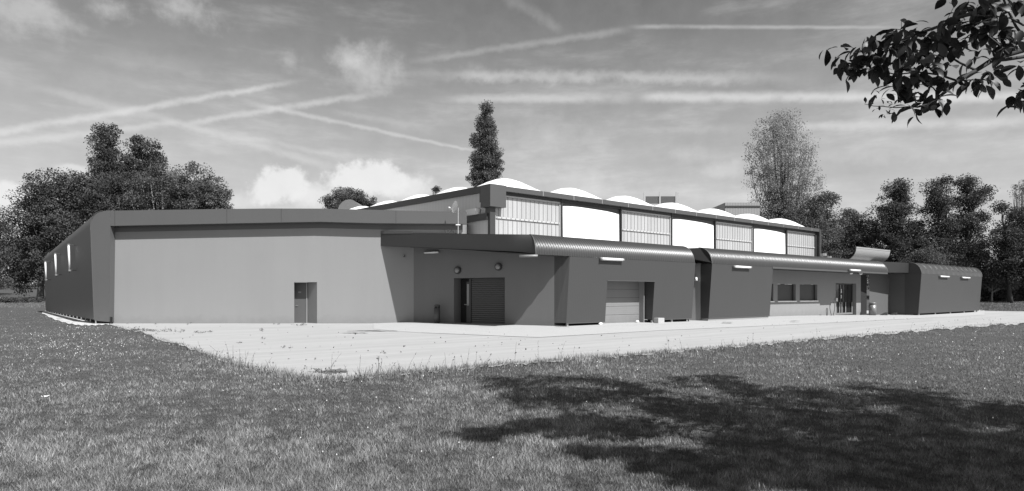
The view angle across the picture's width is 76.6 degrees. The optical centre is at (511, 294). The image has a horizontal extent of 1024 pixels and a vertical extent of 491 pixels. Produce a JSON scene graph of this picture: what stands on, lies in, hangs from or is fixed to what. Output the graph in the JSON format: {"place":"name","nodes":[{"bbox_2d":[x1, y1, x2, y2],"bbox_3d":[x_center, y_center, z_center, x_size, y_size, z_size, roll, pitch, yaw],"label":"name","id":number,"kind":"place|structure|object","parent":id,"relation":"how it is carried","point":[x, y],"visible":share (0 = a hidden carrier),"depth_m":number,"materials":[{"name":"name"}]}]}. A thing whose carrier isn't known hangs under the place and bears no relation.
{"place":"outdoors","nodes":[
{"label":"outdoors","id":0,"kind":"place"},
{"bbox_2d":[0,300,44,307],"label":"lawn grass","id":1,"kind":"structure","parent":0,"point":[37,304],"depth_m":76.13,"materials":[{"name":"plant"}]},
{"bbox_2d":[42,310,108,325],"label":"gravel path","id":2,"kind":"structure","parent":0,"point":[66,319],"depth_m":41.66,"materials":[{"name":"grey gravel"}]},
{"bbox_2d":[0,285,1023,490],"bbox_3d":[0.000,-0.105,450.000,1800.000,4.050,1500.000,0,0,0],"label":"lawn ground","id":3,"kind":"structure","parent":0,"point":[8,292],"depth_m":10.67,"materials":[{"name":"plant"}]},
{"bbox_2d":[0,205,21,289],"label":"broadleaf tree","id":4,"kind":"object","parent":3,"relation":"on","point":[4,228],"visible":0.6,"depth_m":98.23,"materials":[{"name":"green plant"}]},
{"bbox_2d":[0,296,44,302],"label":"ground cover","id":5,"kind":"object","parent":3,"relation":"on","point":[3,299],"visible":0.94,"depth_m":79.44,"materials":[{"name":"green plant"}]},
{"bbox_2d":[0,167,88,298],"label":"broadleaf tree","id":6,"kind":"object","parent":3,"relation":"on","point":[41,223],"visible":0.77,"depth_m":82.62,"materials":[{"name":"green plant"}]},
{"bbox_2d":[50,167,122,244],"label":"broadleaf tree","id":7,"kind":"object","parent":3,"relation":"on","point":[80,195],"visible":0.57,"depth_m":84.63,"materials":[{"name":"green plant"}]},
{"bbox_2d":[83,122,128,287],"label":"poplar tree","id":8,"kind":"object","parent":3,"relation":"on","point":[104,160],"visible":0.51,"depth_m":104.94,"materials":[{"name":"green plant"}]},
{"bbox_2d":[79,170,148,226],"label":"broadleaf tree","id":9,"kind":"object","parent":3,"relation":"on","point":[122,182],"visible":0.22,"depth_m":86.55,"materials":[{"name":"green plant"}]},
{"bbox_2d":[117,134,168,184],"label":"poplar tree","id":10,"kind":"object","parent":3,"relation":"on","point":[136,160],"visible":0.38,"depth_m":107.46,"materials":[{"name":"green plant"}]},
{"bbox_2d":[117,159,195,210],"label":"broadleaf tree","id":11,"kind":"object","parent":3,"relation":"on","point":[156,194],"visible":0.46,"depth_m":84.62,"materials":[{"name":"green plant"}]},
{"bbox_2d":[164,161,234,209],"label":"broadleaf tree","id":12,"kind":"object","parent":3,"relation":"on","point":[202,194],"visible":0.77,"depth_m":83.03,"materials":[{"name":"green plant"}]},
{"bbox_2d":[44,208,467,323],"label":"wing","id":13,"kind":"structure","parent":3,"relation":"on","point":[208,266],"depth_m":36.25,"materials":[{"name":"grey paint"}]},
{"bbox_2d":[44,261,50,279],"bbox_3d":[-39.662,-1.951,55.346,0.470,1.768,0.180,0,0,-30],"label":"tube lamp","id":14,"kind":"object","parent":13,"relation":"attached to","point":[46,272],"visible":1,"depth_m":55.23,"materials":[{"name":"white plastic"}]},
{"bbox_2d":[54,253,61,275],"bbox_3d":[-33.945,-2.180,48.426,0.469,1.802,0.180,0,0,-30],"label":"tube lamp","id":15,"kind":"object","parent":13,"relation":"attached to","point":[56,274],"visible":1,"depth_m":48.32,"materials":[{"name":"white plastic"}]},
{"bbox_2d":[67,244,75,272],"bbox_3d":[-28.157,-2.286,41.428,0.470,1.868,0.180,0,0,-30],"label":"tube lamp","id":16,"kind":"object","parent":13,"relation":"attached to","point":[69,265],"visible":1,"depth_m":41.32,"materials":[{"name":"white plastic"}]},
{"bbox_2d":[294,283,307,322],"bbox_3d":[-12.002,0.480,36.829,0.759,2.300,0.142,0,0,0],"label":"door","id":17,"kind":"structure","parent":13,"relation":"in","point":[300,289],"depth_m":36.82,"materials":[{"name":"paint"}]},
{"bbox_2d":[317,186,364,208],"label":"hazy tree","id":18,"kind":"object","parent":3,"relation":"on","point":[328,203],"visible":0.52,"depth_m":148.43,"materials":[{"name":"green plant"}]},
{"bbox_2d":[338,199,361,208],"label":"vaulted shed","id":19,"kind":"structure","parent":3,"relation":"on","point":[348,204],"depth_m":72.00,"materials":[{"name":"white metal"}]},
{"bbox_2d":[331,188,376,208],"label":"broadleaf tree","id":20,"kind":"object","parent":3,"relation":"on","point":[360,198],"visible":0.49,"depth_m":116.84,"materials":[{"name":"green plant"}]},
{"bbox_2d":[0,237,868,289],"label":"wood","id":21,"kind":"object","parent":3,"relation":"on","point":[29,286],"visible":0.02,"depth_m":128.00,"materials":[{"name":"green plant"}]},
{"bbox_2d":[431,185,441,194],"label":"broadleaf tree","id":22,"kind":"object","parent":3,"relation":"on","point":[436,189],"visible":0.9,"depth_m":119.75,"materials":[{"name":"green plant"}]},
{"bbox_2d":[465,99,505,186],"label":"poplar tree","id":23,"kind":"object","parent":3,"relation":"on","point":[490,161],"visible":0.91,"depth_m":111.24,"materials":[{"name":"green plant"}]},
{"bbox_2d":[5,325,1013,457],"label":"clover flowers","id":24,"kind":"object","parent":3,"relation":"on","point":[318,389],"visible":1,"depth_m":17.50,"materials":[{"name":"grey plant"}]},
{"bbox_2d":[381,231,711,325],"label":"garage block","id":25,"kind":"structure","parent":3,"relation":"on","point":[576,281],"depth_m":34.07,"materials":[{"name":"grey paint"}]},
{"bbox_2d":[424,251,438,253],"bbox_3d":[-4.416,-2.303,35.459,0.995,0.135,0.159,0,0,31],"label":"batten light","id":26,"kind":"object","parent":25,"relation":"attached to","point":[426,252],"visible":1,"depth_m":35.42,"materials":[{"name":"white plastic"}]},
{"bbox_2d":[445,201,459,233],"bbox_3d":[-3.248,-4.188,35.090,0.885,1.775,0.474,0,0,0],"label":"satellite dish","id":27,"kind":"object","parent":25,"relation":"on","point":[454,206],"visible":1,"depth_m":35.18,"materials":[{"name":"silver metal"}]},
{"bbox_2d":[454,267,460,273],"bbox_3d":[-2.933,-1.285,34.613,0.400,0.400,0.190,0,0,31],"label":"bulkhead light","id":28,"kind":"object","parent":25,"relation":"attached to","point":[457,270],"visible":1,"depth_m":34.55,"materials":[{"name":"grey"}]},
{"bbox_2d":[464,282,468,322],"bbox_3d":[-2.373,0.440,34.670,0.380,2.220,0.120,0,0,31],"label":"door leaf","id":29,"kind":"structure","parent":25,"relation":"in","point":[467,283],"depth_m":34.68,"materials":[{"name":"grey"}]},
{"bbox_2d":[495,263,501,270],"bbox_3d":[-0.722,-1.415,33.299,0.400,0.400,0.190,0,0,31],"label":"bulkhead light","id":30,"kind":"object","parent":25,"relation":"attached to","point":[498,266],"visible":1,"depth_m":33.24,"materials":[{"name":"grey plastic"}]},
{"bbox_2d":[519,254,537,256],"bbox_3d":[0.761,-1.790,30.081,0.913,0.135,0.165,0,0,20],"label":"batten light","id":31,"kind":"object","parent":25,"relation":"attached to","point":[528,255],"visible":1,"depth_m":30.03,"materials":[{"name":"grey plastic"}]},
{"bbox_2d":[599,257,624,260],"bbox_3d":[5.116,-1.789,33.201,1.740,0.162,0.215,0,0,-39],"label":"tube lamp","id":32,"kind":"object","parent":25,"relation":"attached to","point":[612,259],"visible":1,"depth_m":33.10,"materials":[{"name":"white plastic"}]},
{"bbox_2d":[602,281,638,322],"bbox_3d":[5.644,0.450,35.142,3.883,2.400,0.124,0,0,-39],"label":"garage door","id":33,"kind":"structure","parent":25,"relation":"in","point":[622,299],"depth_m":35.39,"materials":[{"name":"metal"}]},
{"bbox_2d":[351,179,820,278],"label":"sports hall","id":34,"kind":"structure","parent":3,"relation":"on","point":[503,206],"depth_m":45.69,"materials":[{"name":"metal"}]},
{"bbox_2d":[198,321,997,385],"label":"seed stalks","id":35,"kind":"object","parent":3,"relation":"on","point":[398,365],"visible":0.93,"depth_m":13.38,"materials":[{"name":"grey plant"}]},
{"bbox_2d":[644,192,678,205],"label":"screened plant tower","id":36,"kind":"structure","parent":3,"relation":"on","point":[655,200],"depth_m":78.00,"materials":[{"name":"grey metal"}]},
{"bbox_2d":[711,203,760,215],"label":"corrugated tower","id":37,"kind":"structure","parent":3,"relation":"on","point":[734,209],"depth_m":84.00,"materials":[{"name":"grey metal"}]},
{"bbox_2d":[741,107,826,220],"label":"aspen tree","id":38,"kind":"object","parent":3,"relation":"on","point":[782,193],"visible":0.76,"depth_m":90.94,"materials":[{"name":"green plant"}]},
{"bbox_2d":[698,247,908,320],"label":"entrance block","id":39,"kind":"structure","parent":3,"relation":"on","point":[763,288],"depth_m":48.77,"materials":[{"name":"concrete"}]},
{"bbox_2d":[733,265,751,268],"bbox_3d":[14.544,-1.718,40.939,1.969,0.162,0.215,0,0,-39],"label":"tube lamp","id":40,"kind":"object","parent":39,"relation":"attached to","point":[748,267],"visible":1,"depth_m":40.84,"materials":[{"name":"white plastic"}]},
{"bbox_2d":[777,284,796,301],"bbox_3d":[20.596,-0.095,48.789,2.784,1.350,0.340,0,0,-39],"label":"window","id":41,"kind":"structure","parent":39,"relation":"in","point":[785,291],"depth_m":49.01,"materials":[{"name":"grey glass"}]},
{"bbox_2d":[799,285,817,301],"bbox_3d":[23.229,-0.095,50.950,2.943,1.350,0.340,0,0,-39],"label":"window","id":42,"kind":"structure","parent":39,"relation":"in","point":[807,292],"depth_m":51.19,"materials":[{"name":"grey glass"}]},
{"bbox_2d":[836,283,852,314],"bbox_3d":[28.226,0.410,55.285,3.913,2.680,0.160,0,0,-39],"label":"glass door","id":43,"kind":"structure","parent":39,"relation":"in","point":[844,291],"depth_m":55.54,"materials":[{"name":"black"}]},
{"bbox_2d":[779,191,846,300],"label":"broadleaf tree","id":44,"kind":"object","parent":3,"relation":"on","point":[814,218],"visible":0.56,"depth_m":85.25,"materials":[{"name":"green plant"}]},
{"bbox_2d":[824,207,880,258],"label":"broadleaf tree","id":45,"kind":"object","parent":3,"relation":"on","point":[854,238],"visible":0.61,"depth_m":92.67,"materials":[{"name":"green plant"}]},
{"bbox_2d":[860,177,934,261],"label":"broadleaf tree","id":46,"kind":"object","parent":3,"relation":"on","point":[896,239],"visible":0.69,"depth_m":88.99,"materials":[{"name":"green plant"}]},
{"bbox_2d":[819,0,1023,127],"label":"walnut tree","id":47,"kind":"object","parent":3,"relation":"on","point":[942,42],"visible":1,"depth_m":5.49,"materials":[{"name":"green plant"}]},
{"bbox_2d":[900,245,953,264],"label":"bush","id":48,"kind":"object","parent":3,"relation":"on","point":[921,256],"visible":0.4,"depth_m":83.30,"materials":[{"name":"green plant"}]},
{"bbox_2d":[912,174,970,262],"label":"broadleaf tree","id":49,"kind":"object","parent":3,"relation":"on","point":[937,202],"visible":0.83,"depth_m":87.25,"materials":[{"name":"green plant"}]},
{"bbox_2d":[902,262,981,314],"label":"end block","id":50,"kind":"structure","parent":3,"relation":"on","point":[928,290],"depth_m":61.34,"materials":[{"name":"metal"}]},
{"bbox_2d":[940,252,984,281],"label":"bush","id":51,"kind":"object","parent":3,"relation":"on","point":[962,261],"visible":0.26,"depth_m":83.91,"materials":[{"name":"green plant"}]},
{"bbox_2d":[942,173,998,266],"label":"broadleaf tree","id":52,"kind":"object","parent":3,"relation":"on","point":[969,194],"visible":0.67,"depth_m":87.10,"materials":[{"name":"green plant"}]},
{"bbox_2d":[969,200,1023,302],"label":"broadleaf tree","id":53,"kind":"object","parent":3,"relation":"on","point":[1010,252],"visible":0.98,"depth_m":81.53,"materials":[{"name":"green plant"}]},
{"bbox_2d":[972,254,1023,301],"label":"bush","id":54,"kind":"object","parent":3,"relation":"on","point":[992,279],"visible":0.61,"depth_m":82.88,"materials":[{"name":"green plant"}]},
{"bbox_2d":[980,283,1023,300],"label":"clipped hedge","id":55,"kind":"object","parent":3,"relation":"on","point":[1019,293],"visible":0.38,"depth_m":86.21,"materials":[{"name":"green plant"}]},
{"bbox_2d":[1005,279,1023,289],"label":"bush","id":56,"kind":"object","parent":3,"relation":"on","point":[1021,281],"visible":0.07,"depth_m":84.51,"materials":[{"name":"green plant"}]},
{"bbox_2d":[1007,180,1023,280],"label":"hazy tree","id":57,"kind":"object","parent":3,"relation":"on","point":[1017,197],"visible":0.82,"depth_m":119.90,"materials":[{"name":"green plant"}]},
{"bbox_2d":[0,0,1023,284],"label":"sky","id":58,"kind":"structure","parent":0,"point":[290,103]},
{"bbox_2d":[9,307,1023,389],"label":"edge grass","id":59,"kind":"structure","parent":0,"point":[376,374],"depth_m":15.08,"materials":[{"name":"plant"}]},
{"bbox_2d":[110,311,1023,381],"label":"forecourt path","id":60,"kind":"structure","parent":0,"point":[318,341],"depth_m":22.84,"materials":[{"name":"grey concrete"}]},
{"bbox_2d":[124,322,385,373],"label":"forecourt weeds","id":61,"kind":"object","parent":60,"relation":"on","point":[142,329],"visible":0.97,"depth_m":28.04,"materials":[{"name":"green plant"}]},
{"bbox_2d":[320,368,346,371],"bbox_3d":[-3.711,1.605,13.793,0.557,0.001,0.715,0,0,0],"label":"path stain","id":62,"kind":"object","parent":60,"relation":"on","point":[339,370],"visible":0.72,"depth_m":13.65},
{"bbox_2d":[134,318,1000,375],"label":"fallen leaves","id":63,"kind":"object","parent":60,"relation":"on","point":[475,345],"visible":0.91,"depth_m":20.07,"materials":[{"name":"plant"}]},
{"bbox_2d":[654,318,663,322],"bbox_3d":[8.051,1.440,35.450,0.486,0.300,0.291,0,0,-25],"label":"concrete block","id":64,"kind":"object","parent":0,"point":[658,320],"depth_m":35.34,"materials":[{"name":"white concrete"}]},
{"bbox_2d":[373,310,984,336],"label":"apron path","id":65,"kind":"structure","parent":0,"point":[499,329],"depth_m":32.43,"materials":[{"name":"concrete"}]},
{"bbox_2d":[434,305,439,322],"bbox_3d":[-4.029,1.050,34.852,0.350,1.000,0.350,0,0,0],"label":"litter bin","id":66,"kind":"object","parent":65,"relation":"on","point":[436,313],"visible":0.96,"depth_m":34.71,"materials":[{"name":"grey metal"}]},
{"bbox_2d":[869,302,876,314],"bbox_3d":[31.325,1.258,56.302,0.618,1.120,0.618,0,0,0],"label":"litter bin","id":67,"kind":"object","parent":65,"relation":"on","point":[872,308],"visible":0.93,"depth_m":56.06,"materials":[{"name":"metal"}]},
{"bbox_2d":[980,301,1023,310],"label":"lawn grass","id":68,"kind":"structure","parent":0,"point":[1004,307],"depth_m":76.54,"materials":[{"name":"plant"}]}
]}

